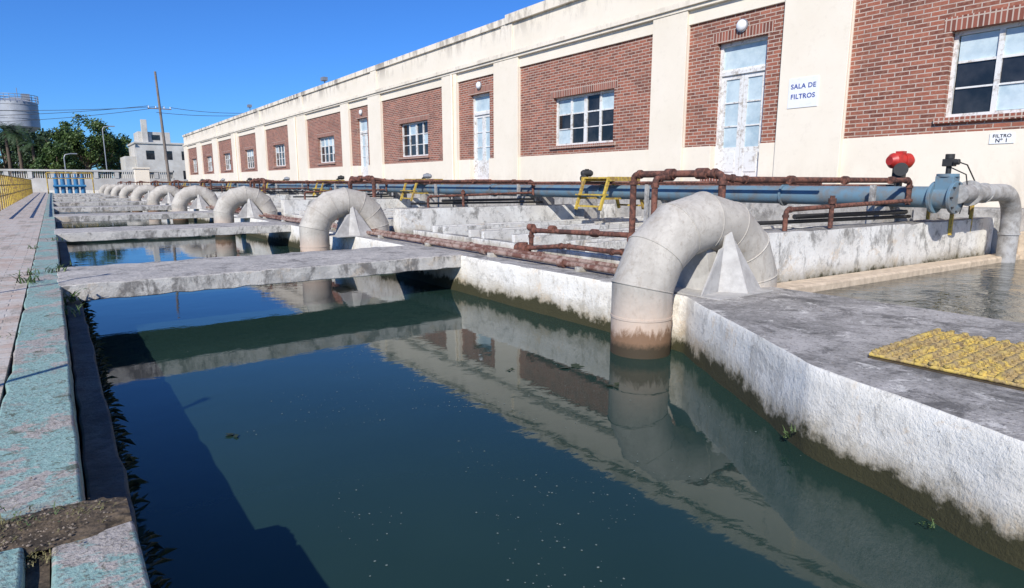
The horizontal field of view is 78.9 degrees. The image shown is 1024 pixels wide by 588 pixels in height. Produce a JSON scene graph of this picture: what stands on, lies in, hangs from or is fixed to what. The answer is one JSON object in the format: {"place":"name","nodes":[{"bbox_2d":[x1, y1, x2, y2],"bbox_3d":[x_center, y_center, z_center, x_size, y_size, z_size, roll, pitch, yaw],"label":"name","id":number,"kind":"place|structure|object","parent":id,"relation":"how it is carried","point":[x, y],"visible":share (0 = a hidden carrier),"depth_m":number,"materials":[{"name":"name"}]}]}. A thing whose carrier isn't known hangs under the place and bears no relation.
{"place":"outdoors","nodes":[
{"label":"outdoors","id":0,"kind":"place"},
{"bbox_2d":[0,192,48,406],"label":"brick walkway","id":1,"kind":"structure","parent":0,"point":[21,221],"depth_m":8.13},
{"bbox_2d":[0,174,32,210],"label":"yellow railing","id":2,"kind":"object","parent":1,"relation":"on","point":[16,189],"visible":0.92,"depth_m":31.13,"materials":[{"name":"metal"}]},
{"bbox_2d":[7,273,39,283],"bbox_3d":[-4.902,-0.158,6.266,0.340,0.106,0.284,8,13,38],"label":"weed tuft","id":3,"kind":"object","parent":1,"relation":"on","point":[29,280],"visible":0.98,"depth_m":6.28,"materials":[{"name":"green plant"}]},
{"bbox_2d":[15,268,39,275],"bbox_3d":[-5.333,-0.258,6.892,0.210,0.082,0.355,-2,10,-13],"label":"weed tuft","id":4,"kind":"object","parent":1,"relation":"on","point":[29,272],"visible":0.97,"depth_m":6.83,"materials":[{"name":"green plant"}]},
{"bbox_2d":[49,190,98,193],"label":"channel end wall","id":5,"kind":"structure","parent":0,"point":[87,191],"depth_m":64.76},
{"bbox_2d":[0,193,150,587],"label":"channel coping","id":6,"kind":"object","parent":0,"point":[58,445],"visible":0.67,"depth_m":2.55,"materials":[{"name":"concrete"}]},
{"bbox_2d":[23,543,56,568],"bbox_3d":[-1.274,0.708,1.663,0.096,0.021,0.139,6,12,28],"label":"dry grass tuft","id":7,"kind":"object","parent":6,"relation":"on","point":[35,555],"visible":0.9,"depth_m":1.67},
{"bbox_2d":[45,263,72,272],"bbox_3d":[-5.148,-0.300,7.049,0.280,0.109,0.238,5,11,24],"label":"weed tuft","id":8,"kind":"object","parent":6,"relation":"on","point":[58,267],"visible":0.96,"depth_m":7.06,"materials":[{"name":"green plant"}]},
{"bbox_2d":[0,497,131,557],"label":"soil patch","id":9,"kind":"object","parent":6,"relation":"on","point":[120,514],"visible":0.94,"depth_m":1.81,"materials":[{"name":"soil"}]},
{"bbox_2d":[0,502,61,525],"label":"weed tuft","id":10,"kind":"object","parent":9,"relation":"on","point":[32,515],"visible":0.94,"depth_m":1.86,"materials":[{"name":"green plant"}]},
{"bbox_2d":[0,504,81,541],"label":"dry grass tuft","id":11,"kind":"object","parent":9,"relation":"on","point":[4,522],"visible":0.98,"depth_m":1.82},
{"bbox_2d":[38,501,115,531],"bbox_3d":[-1.300,0.660,1.864,0.201,0.021,0.184,-7,12,-35],"label":"dry grass tuft","id":12,"kind":"object","parent":9,"relation":"on","point":[102,507],"visible":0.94,"depth_m":1.89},
{"bbox_2d":[64,303,83,316],"bbox_3d":[-3.898,0.136,5.409,0.275,0.087,0.305,-3,11,-19],"label":"weed tuft","id":13,"kind":"object","parent":6,"relation":"on","point":[71,310],"visible":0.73,"depth_m":5.45,"materials":[{"name":"green plant"}]},
{"bbox_2d":[63,288,85,302],"bbox_3d":[-4.306,0.009,5.975,0.441,0.138,0.370,-7,12,-35],"label":"weed tuft","id":14,"kind":"object","parent":6,"relation":"on","point":[72,297],"visible":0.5,"depth_m":5.98,"materials":[{"name":"green plant"}]},
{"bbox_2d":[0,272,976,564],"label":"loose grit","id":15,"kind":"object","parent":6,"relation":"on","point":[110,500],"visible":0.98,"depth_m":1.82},
{"bbox_2d":[132,167,150,184],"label":"concrete control cabin","id":16,"kind":"object","parent":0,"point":[141,174],"visible":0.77,"depth_m":63.95,"materials":[{"name":"beige paint"}]},
{"bbox_2d":[190,192,301,202],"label":"filter basin wall","id":17,"kind":"structure","parent":0,"point":[217,194],"depth_m":31.75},
{"bbox_2d":[0,0,544,177],"label":"sky","id":18,"kind":"structure","parent":0,"point":[224,57],"materials":[{"name":"blue"}]},
{"bbox_2d":[268,195,316,202],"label":"filter basin wall","id":19,"kind":"structure","parent":0,"point":[276,198],"depth_m":26.02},
{"bbox_2d":[280,197,452,216],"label":"filter basin wall","id":20,"kind":"structure","parent":0,"point":[289,207],"depth_m":19.19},
{"bbox_2d":[393,204,614,234],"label":"filter basin wall","id":21,"kind":"structure","parent":0,"point":[408,220],"depth_m":13.38,"materials":[{"name":"concrete"}]},
{"bbox_2d":[59,211,1023,587],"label":"channel water","id":22,"kind":"structure","parent":0,"point":[295,481],"depth_m":3.48,"materials":[{"name":"liquid"}]},
{"bbox_2d":[74,262,177,587],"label":"edge water weed","id":23,"kind":"object","parent":22,"relation":"on","point":[134,484],"visible":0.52,"depth_m":3.12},
{"bbox_2d":[225,363,618,437],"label":"floating leaves","id":24,"kind":"object","parent":22,"relation":"on","point":[575,365],"visible":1,"depth_m":4.76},
{"bbox_2d":[181,319,800,586],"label":"floating foam specks","id":25,"kind":"object","parent":22,"relation":"on","point":[484,465],"visible":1,"depth_m":3.05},
{"bbox_2d":[141,198,1023,569],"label":"channel dividing wall","id":26,"kind":"structure","parent":0,"point":[945,452],"depth_m":3.60,"materials":[{"name":"concrete"}]},
{"bbox_2d":[52,174,85,192],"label":"blue pump manifold","id":27,"kind":"object","parent":26,"relation":"on","point":[69,185],"visible":0.91,"depth_m":59.52,"materials":[{"name":"paint"}]},
{"bbox_2d":[45,172,94,193],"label":"yellow guard frame","id":28,"kind":"object","parent":26,"relation":"on","point":[69,178],"visible":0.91,"depth_m":57.97,"materials":[{"name":"paint"}]},
{"bbox_2d":[53,193,103,194],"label":"concrete crossing slab","id":29,"kind":"structure","parent":26,"relation":"on","point":[82,194],"depth_m":57.46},
{"bbox_2d":[53,194,110,196],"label":"concrete crossing slab","id":30,"kind":"structure","parent":26,"relation":"on","point":[78,195],"depth_m":50.31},
{"bbox_2d":[53,196,129,198],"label":"concrete crossing slab","id":31,"kind":"structure","parent":26,"relation":"on","point":[80,197],"depth_m":44.59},
{"bbox_2d":[52,198,141,201],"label":"concrete crossing slab","id":32,"kind":"structure","parent":26,"relation":"on","point":[91,199],"depth_m":38.21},
{"bbox_2d":[53,201,146,206],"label":"concrete crossing slab","id":33,"kind":"structure","parent":26,"relation":"on","point":[98,203],"depth_m":32.08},
{"bbox_2d":[98,184,110,192],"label":"siphon pipe","id":34,"kind":"object","parent":26,"relation":"on","point":[102,188],"visible":0.31,"depth_m":61.24,"materials":[{"name":"concrete"}]},
{"bbox_2d":[104,184,117,194],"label":"siphon pipe","id":35,"kind":"object","parent":26,"relation":"on","point":[108,190],"visible":0.26,"depth_m":55.04,"materials":[{"name":"metal"}]},
{"bbox_2d":[53,205,171,212],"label":"concrete crossing slab","id":36,"kind":"structure","parent":26,"relation":"on","point":[63,209],"depth_m":26.03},
{"bbox_2d":[110,184,131,195],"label":"siphon pipe","id":37,"kind":"object","parent":26,"relation":"on","point":[116,190],"visible":0.29,"depth_m":48.87,"materials":[{"name":"metal"}]},
{"bbox_2d":[119,184,145,197],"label":"siphon pipe","id":38,"kind":"object","parent":26,"relation":"on","point":[126,191],"visible":0.39,"depth_m":42.68,"materials":[{"name":"metal"}]},
{"bbox_2d":[53,211,212,221],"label":"concrete crossing slab","id":39,"kind":"structure","parent":26,"relation":"on","point":[128,216],"depth_m":19.73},
{"bbox_2d":[130,184,164,200],"bbox_3d":[-21.582,-5.490,36.911,1.759,2.012,0.860,-7,12,-35],"label":"siphon pipe","id":40,"kind":"object","parent":26,"relation":"on","point":[138,193],"visible":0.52,"depth_m":36.52,"materials":[{"name":"metal"}]},
{"bbox_2d":[147,185,179,211],"bbox_3d":[-16.986,-4.381,30.707,1.759,2.012,0.860,-7,12,-35],"label":"siphon pipe","id":41,"kind":"object","parent":26,"relation":"on","point":[158,193],"visible":0.54,"depth_m":30.36,"materials":[{"name":"metal"}]},
{"bbox_2d":[54,221,290,242],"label":"concrete crossing slab","id":42,"kind":"structure","parent":26,"relation":"on","point":[125,232],"depth_m":13.60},
{"bbox_2d":[171,185,217,222],"bbox_3d":[-12.391,-3.271,24.503,1.759,2.012,0.860,-7,12,-35],"label":"siphon pipe","id":43,"kind":"object","parent":26,"relation":"on","point":[202,197],"visible":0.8,"depth_m":24.20,"materials":[{"name":"concrete"}]},
{"bbox_2d":[213,186,276,236],"bbox_3d":[-7.795,-2.165,18.299,1.773,2.020,0.860,-7,12,-35],"label":"siphon pipe","id":44,"kind":"object","parent":26,"relation":"on","point":[254,202],"visible":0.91,"depth_m":18.00,"materials":[{"name":"concrete"}]},
{"bbox_2d":[57,245,461,302],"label":"concrete crossing slab","id":45,"kind":"structure","parent":26,"relation":"on","point":[111,281],"depth_m":7.36,"materials":[{"name":"concrete"}]},
{"bbox_2d":[299,187,388,251],"bbox_3d":[-3.199,-1.056,12.095,1.773,2.020,0.860,-7,12,-35],"label":"siphon pipe","id":46,"kind":"object","parent":26,"relation":"on","point":[356,213],"visible":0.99,"depth_m":11.77,"materials":[{"name":"concrete"}]},
{"bbox_2d":[610,191,777,358],"bbox_3d":[1.823,0.048,5.917,1.953,2.022,0.860,-7,12,-35],"label":"siphon pipe","id":47,"kind":"object","parent":26,"relation":"on","point":[704,244],"visible":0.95,"depth_m":5.51,"materials":[{"name":"metal"}]},
{"bbox_2d":[783,427,792,438],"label":"wall weed","id":48,"kind":"object","parent":26,"relation":"attached to","point":[785,432],"depth_m":3.62,"materials":[{"name":"green plant"}]},
{"bbox_2d":[918,519,935,529],"bbox_3d":[1.841,1.014,2.750,0.081,0.034,0.062,-7,12,-35],"label":"wall weed","id":49,"kind":"object","parent":26,"relation":"attached to","point":[933,523],"depth_m":2.75,"materials":[{"name":"green plant"}]},
{"bbox_2d":[868,328,1023,390],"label":"yellow grating","id":50,"kind":"object","parent":26,"relation":"on","point":[988,360],"visible":1,"depth_m":3.52,"materials":[{"name":"metal"}]},
{"bbox_2d":[206,187,1023,253],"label":"filter gallery deck","id":51,"kind":"structure","parent":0,"point":[765,211],"depth_m":11.73,"materials":[{"name":"concrete"}]},
{"bbox_2d":[126,181,183,187],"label":"rusty drain pipework","id":52,"kind":"object","parent":51,"relation":"on","point":[128,182],"visible":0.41,"depth_m":49.81,"materials":[{"name":"metal"}]},
{"bbox_2d":[129,181,202,195],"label":"rusty drain pipework","id":53,"kind":"object","parent":51,"relation":"on","point":[139,182],"visible":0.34,"depth_m":43.59,"materials":[{"name":"metal"}]},
{"bbox_2d":[142,180,226,197],"bbox_3d":[-22.833,-6.672,40.016,9.752,1.245,3.759,6,12,28],"label":"rusty drain pipework","id":54,"kind":"object","parent":51,"relation":"on","point":[156,181],"visible":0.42,"depth_m":37.60,"materials":[{"name":"metal"}]},
{"bbox_2d":[160,180,259,200],"bbox_3d":[-18.238,-5.562,33.812,9.752,1.245,3.759,6,12,28],"label":"rusty drain pipework","id":55,"kind":"object","parent":51,"relation":"on","point":[178,181],"visible":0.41,"depth_m":31.59,"materials":[{"name":"metal"}]},
{"bbox_2d":[188,179,315,205],"bbox_3d":[-13.642,-4.452,27.608,9.752,1.245,3.759,6,12,28],"label":"rusty drain pipework","id":56,"kind":"object","parent":51,"relation":"on","point":[204,181],"visible":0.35,"depth_m":25.66,"materials":[{"name":"metal"}]},
{"bbox_2d":[206,178,394,212],"bbox_3d":[-9.046,-3.343,21.404,9.752,1.245,3.759,6,12,28],"label":"rusty drain pipework","id":57,"kind":"object","parent":51,"relation":"on","point":[253,181],"visible":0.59,"depth_m":19.18,"materials":[{"name":"metal"}]},
{"bbox_2d":[313,180,344,195],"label":"yellow crossover steps","id":58,"kind":"structure","parent":51,"relation":"on","point":[315,188],"depth_m":24.42,"materials":[{"name":"paint"}]},
{"bbox_2d":[259,175,542,229],"bbox_3d":[-4.450,-2.233,15.200,9.752,1.245,3.759,6,12,28],"label":"rusty drain pipework","id":59,"kind":"object","parent":51,"relation":"on","point":[373,179],"visible":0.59,"depth_m":13.28,"materials":[{"name":"metal"}]},
{"bbox_2d":[400,179,442,200],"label":"yellow crossover steps","id":60,"kind":"structure","parent":51,"relation":"on","point":[404,192],"depth_m":18.28,"materials":[{"name":"paint"}]},
{"bbox_2d":[420,173,434,206],"bbox_3d":[-2.837,-3.098,20.967,0.460,1.918,0.343,-7,12,-35],"label":"valve actuator","id":61,"kind":"object","parent":51,"relation":"on","point":[423,197],"visible":0.38,"depth_m":20.79,"materials":[{"name":"metal"}]},
{"bbox_2d":[152,181,928,222],"bbox_3d":[-16.918,-6.065,38.381,1.060,1.627,76.115,-7,12,-35],"label":"pipe","id":62,"kind":"object","parent":51,"relation":"in","point":[782,194],"depth_m":11.25,"materials":[{"name":"metal"}]},
{"bbox_2d":[886,151,914,220],"bbox_3d":[5.388,-0.974,8.768,0.460,2.030,0.343,-7,12,-35],"label":"valve actuator","id":63,"kind":"object","parent":62,"relation":"on","point":[900,163],"visible":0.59,"depth_m":8.54,"materials":[{"name":"red paint"}]},
{"bbox_2d":[575,169,597,218],"bbox_3d":[1.759,-1.989,14.763,0.460,1.918,0.343,-7,12,-35],"label":"valve actuator","id":64,"kind":"object","parent":51,"relation":"on","point":[585,212],"visible":0.39,"depth_m":14.61,"materials":[{"name":"grey"}]},
{"bbox_2d":[574,177,643,210],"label":"yellow crossover steps","id":65,"kind":"structure","parent":51,"relation":"on","point":[603,195],"depth_m":12.20,"materials":[{"name":"paint"}]},
{"bbox_2d":[366,168,913,273],"bbox_3d":[0.178,-1.134,9.055,9.752,1.245,3.623,6,12,28],"label":"rusty drain pipework","id":66,"kind":"object","parent":51,"relation":"on","point":[521,250],"visible":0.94,"depth_m":7.22,"materials":[{"name":"metal"}]},
{"bbox_2d":[926,205,974,234],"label":"supports","id":67,"kind":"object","parent":51,"relation":"on","point":[951,220],"depth_m":8.44,"materials":[{"name":"paint"}]},
{"label":"filter bed water","id":68,"kind":"structure","parent":51,"relation":"in","visible":0},
{"bbox_2d":[240,203,281,215],"bbox_3d":[-6.819,-2.981,23.427,5.625,0.820,6.850,-7,12,-35],"label":"wash trough set","id":69,"kind":"object","parent":68,"relation":"in","point":[278,206],"depth_m":20.01,"materials":[{"name":"concrete"}]},
{"bbox_2d":[290,207,420,231],"bbox_3d":[-2.223,-1.871,17.224,5.625,0.820,6.850,-7,12,-35],"label":"wash trough set","id":70,"kind":"object","parent":68,"relation":"in","point":[388,212],"visible":0.03,"depth_m":16.23,"materials":[{"name":"concrete"}]},
{"bbox_2d":[413,216,808,263],"bbox_3d":[2.373,-0.762,11.020,5.625,0.820,6.850,-7,12,-35],"label":"wash trough set","id":71,"kind":"object","parent":68,"relation":"in","point":[507,234],"visible":0.27,"depth_m":10.53,"materials":[{"name":"concrete"}]},
{"bbox_2d":[764,217,993,282],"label":"filter basin wall","id":72,"kind":"structure","parent":0,"point":[809,252],"depth_m":7.48,"materials":[{"name":"concrete"}]},
{"bbox_2d":[777,253,1020,291],"bbox_3d":[5.183,0.074,7.876,6.329,0.880,0.279,-6,12,-32],"label":"basin ledge","id":73,"kind":"object","parent":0,"point":[838,281],"visible":0.06,"depth_m":7.18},
{"label":"ground","id":74,"kind":"structure","parent":0,"visible":0},
{"bbox_2d":[0,122,21,175],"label":"palm tree","id":75,"kind":"object","parent":74,"relation":"on","point":[4,131],"visible":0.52,"depth_m":88.73,"materials":[{"name":"green plant"}]},
{"bbox_2d":[0,130,32,176],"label":"broadleaf tree","id":76,"kind":"object","parent":74,"relation":"on","point":[3,157],"visible":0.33,"depth_m":102.64,"materials":[{"name":"green plant"}]},
{"bbox_2d":[0,122,34,177],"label":"palm tree","id":77,"kind":"object","parent":74,"relation":"on","point":[16,138],"visible":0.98,"depth_m":85.94,"materials":[{"name":"green plant"}]},
{"bbox_2d":[0,88,40,177],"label":"elevated water tank","id":78,"kind":"object","parent":74,"relation":"on","point":[24,102],"visible":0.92,"depth_m":128.82,"materials":[{"name":"metal"}]},
{"bbox_2d":[4,127,53,177],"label":"broadleaf tree","id":79,"kind":"object","parent":74,"relation":"on","point":[24,157],"visible":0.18,"depth_m":95.51,"materials":[{"name":"green plant"}]},
{"bbox_2d":[9,132,49,177],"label":"palm tree","id":80,"kind":"object","parent":74,"relation":"on","point":[29,144],"visible":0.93,"depth_m":85.64,"materials":[{"name":"green plant"}]},
{"bbox_2d":[29,140,78,176],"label":"broadleaf tree","id":81,"kind":"object","parent":74,"relation":"on","point":[54,154],"visible":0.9,"depth_m":85.14,"materials":[{"name":"green plant"}]},
{"bbox_2d":[24,127,92,176],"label":"broadleaf tree","id":82,"kind":"object","parent":74,"relation":"on","point":[48,133],"visible":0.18,"depth_m":92.23,"materials":[{"name":"green plant"}]},
{"bbox_2d":[0,163,120,177],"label":"distant hedge","id":83,"kind":"object","parent":74,"relation":"on","point":[61,173],"visible":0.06,"depth_m":112.53,"materials":[{"name":"green plant"}]},
{"bbox_2d":[63,153,76,176],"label":"street lamp","id":84,"kind":"object","parent":74,"relation":"on","point":[64,160],"visible":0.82,"depth_m":77.71,"materials":[{"name":"metal"}]},
{"bbox_2d":[51,112,119,177],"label":"broadleaf tree","id":85,"kind":"object","parent":74,"relation":"on","point":[76,138],"visible":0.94,"depth_m":90.10,"materials":[{"name":"green plant"}]},
{"bbox_2d":[0,169,176,192],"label":"boundary balustrade","id":86,"kind":"object","parent":74,"relation":"on","point":[39,184],"visible":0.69,"depth_m":70.23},
{"bbox_2d":[78,138,128,177],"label":"broadleaf tree","id":87,"kind":"object","parent":74,"relation":"on","point":[121,151],"visible":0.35,"depth_m":95.25,"materials":[{"name":"green plant"}]},
{"bbox_2d":[102,126,114,169],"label":"street lamp","id":88,"kind":"object","parent":74,"relation":"on","point":[104,143],"visible":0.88,"depth_m":81.42,"materials":[{"name":"metal"}]},
{"bbox_2d":[97,133,131,168],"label":"broadleaf tree","id":89,"kind":"object","parent":74,"relation":"on","point":[126,140],"visible":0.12,"depth_m":106.05,"materials":[{"name":"green plant"}]},
{"bbox_2d":[120,119,185,180],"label":"white rendered building","id":90,"kind":"structure","parent":74,"relation":"on","point":[146,148],"depth_m":86.95,"materials":[{"name":"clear paint"}]},
{"bbox_2d":[146,135,185,178],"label":"windows","id":91,"kind":"structure","parent":90,"relation":"in","point":[149,154],"depth_m":87.35,"materials":[{"name":"black glass"}]},
{"bbox_2d":[148,71,171,181],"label":"utility pole","id":92,"kind":"object","parent":74,"relation":"on","point":[163,137],"visible":0.92,"depth_m":68.62,"materials":[{"name":"brown wood"}]},
{"bbox_2d":[0,106,236,121],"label":"power lines","id":93,"kind":"object","parent":92,"relation":"attached to","point":[91,110],"visible":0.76,"depth_m":67.60,"materials":[{"name":"black rubber"}]},
{"bbox_2d":[182,0,1023,207],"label":"walls","id":94,"kind":"structure","parent":74,"relation":"on","point":[811,141],"depth_m":15.98,"materials":[{"name":"beige paint"}]},
{"bbox_2d":[247,77,327,107],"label":"roof floodlights","id":95,"kind":"object","parent":94,"relation":"on","point":[324,79],"visible":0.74,"depth_m":32.71,"materials":[{"name":"metal"}]},
{"bbox_2d":[234,75,453,180],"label":"downpipes","id":96,"kind":"object","parent":94,"relation":"attached to","point":[452,131],"visible":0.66,"depth_m":22.56,"materials":[{"name":"metal"}]},
{"bbox_2d":[188,0,1023,174],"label":"brick panels","id":97,"kind":"object","parent":94,"relation":"on","point":[901,64],"visible":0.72,"depth_m":13.96,"materials":[{"name":"brick"}]},
{"bbox_2d":[476,81,481,89],"bbox_3d":[-1.137,-7.049,21.012,0.138,0.270,0.270,-7,12,-35],"label":"bulkhead lamp","id":98,"kind":"object","parent":97,"relation":"attached to","point":[478,85],"visible":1,"depth_m":20.95,"materials":[{"name":"glass"}]},
{"bbox_2d":[191,4,1023,158],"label":"brick lintels","id":99,"kind":"object","parent":97,"relation":"attached to","point":[994,16],"visible":0.77,"depth_m":12.97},
{"bbox_2d":[736,19,748,32],"bbox_3d":[4.797,-5.617,13.003,0.138,0.270,0.270,-7,12,-35],"label":"bulkhead lamp","id":100,"kind":"object","parent":97,"relation":"attached to","point":[742,25],"visible":1,"depth_m":12.95,"materials":[{"name":"glass"}]},
{"bbox_2d":[193,21,1023,178],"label":"joinery","id":101,"kind":"object","parent":94,"relation":"attached to","point":[739,159],"visible":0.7,"depth_m":13.64,"materials":[{"name":"wood"}]},
{"bbox_2d":[193,112,1023,180],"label":"sills","id":102,"kind":"structure","parent":94,"relation":"attached to","point":[980,117],"depth_m":10.30,"materials":[{"name":"brick"}]},
{"bbox_2d":[194,26,1023,168],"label":"frosted panes","id":103,"kind":"object","parent":94,"relation":"attached to","point":[984,45],"visible":0.74,"depth_m":13.26,"materials":[{"name":"glass"}]},
{"bbox_2d":[194,55,1023,170],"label":"glass panes","id":104,"kind":"object","parent":94,"relation":"attached to","point":[971,100],"visible":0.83,"depth_m":10.24,"materials":[{"name":"glass"}]},
{"bbox_2d":[409,36,1013,155],"bbox_3d":[-10.868,-7.834,34.999,0.020,2.860,75.420,-7,12,-35],"label":"dark interior","id":105,"kind":"object","parent":94,"relation":"attached to","point":[952,110],"visible":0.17,"depth_m":10.31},
{"bbox_2d":[787,75,819,108],"bbox_3d":[5.625,-3.897,12.020,0.014,0.560,0.600,-7,12,-35],"label":"room name sign","id":106,"kind":"object","parent":94,"relation":"attached to","point":[802,91],"visible":1,"depth_m":12.01,"materials":[{"name":"white"}]},
{"bbox_2d":[989,132,1014,143],"bbox_3d":[7.603,-2.417,9.650,0.014,0.160,0.320,-7,12,-35],"label":"filter number sign","id":107,"kind":"object","parent":94,"relation":"attached to","point":[998,138],"visible":1,"depth_m":9.65,"materials":[{"name":"white"}]},
{"bbox_2d":[1017,231,1023,259],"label":"basin side wall","id":108,"kind":"structure","parent":74,"relation":"in","point":[1020,249],"depth_m":9.04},
{"bbox_2d":[812,259,1023,322],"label":"basin water","id":109,"kind":"structure","parent":108,"relation":"in","point":[994,291],"depth_m":6.39,"materials":[{"name":"liquid"}]},
{"bbox_2d":[958,180,1021,262],"bbox_3d":[6.285,-0.735,8.282,1.886,1.530,0.320,-7,12,-33],"label":"gray outlet pipe","id":110,"kind":"object","parent":108,"relation":"attached to","point":[1005,196],"visible":0.88,"depth_m":8.48,"materials":[{"name":"metal"}]},
{"bbox_2d":[925,154,974,214],"bbox_3d":[5.546,-1.368,7.806,0.721,0.756,0.292,-6,12,-31],"label":"blue gate valve","id":111,"kind":"object","parent":110,"relation":"attached to","point":[942,192],"visible":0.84,"depth_m":7.68,"materials":[{"name":"paint"}]}
]}

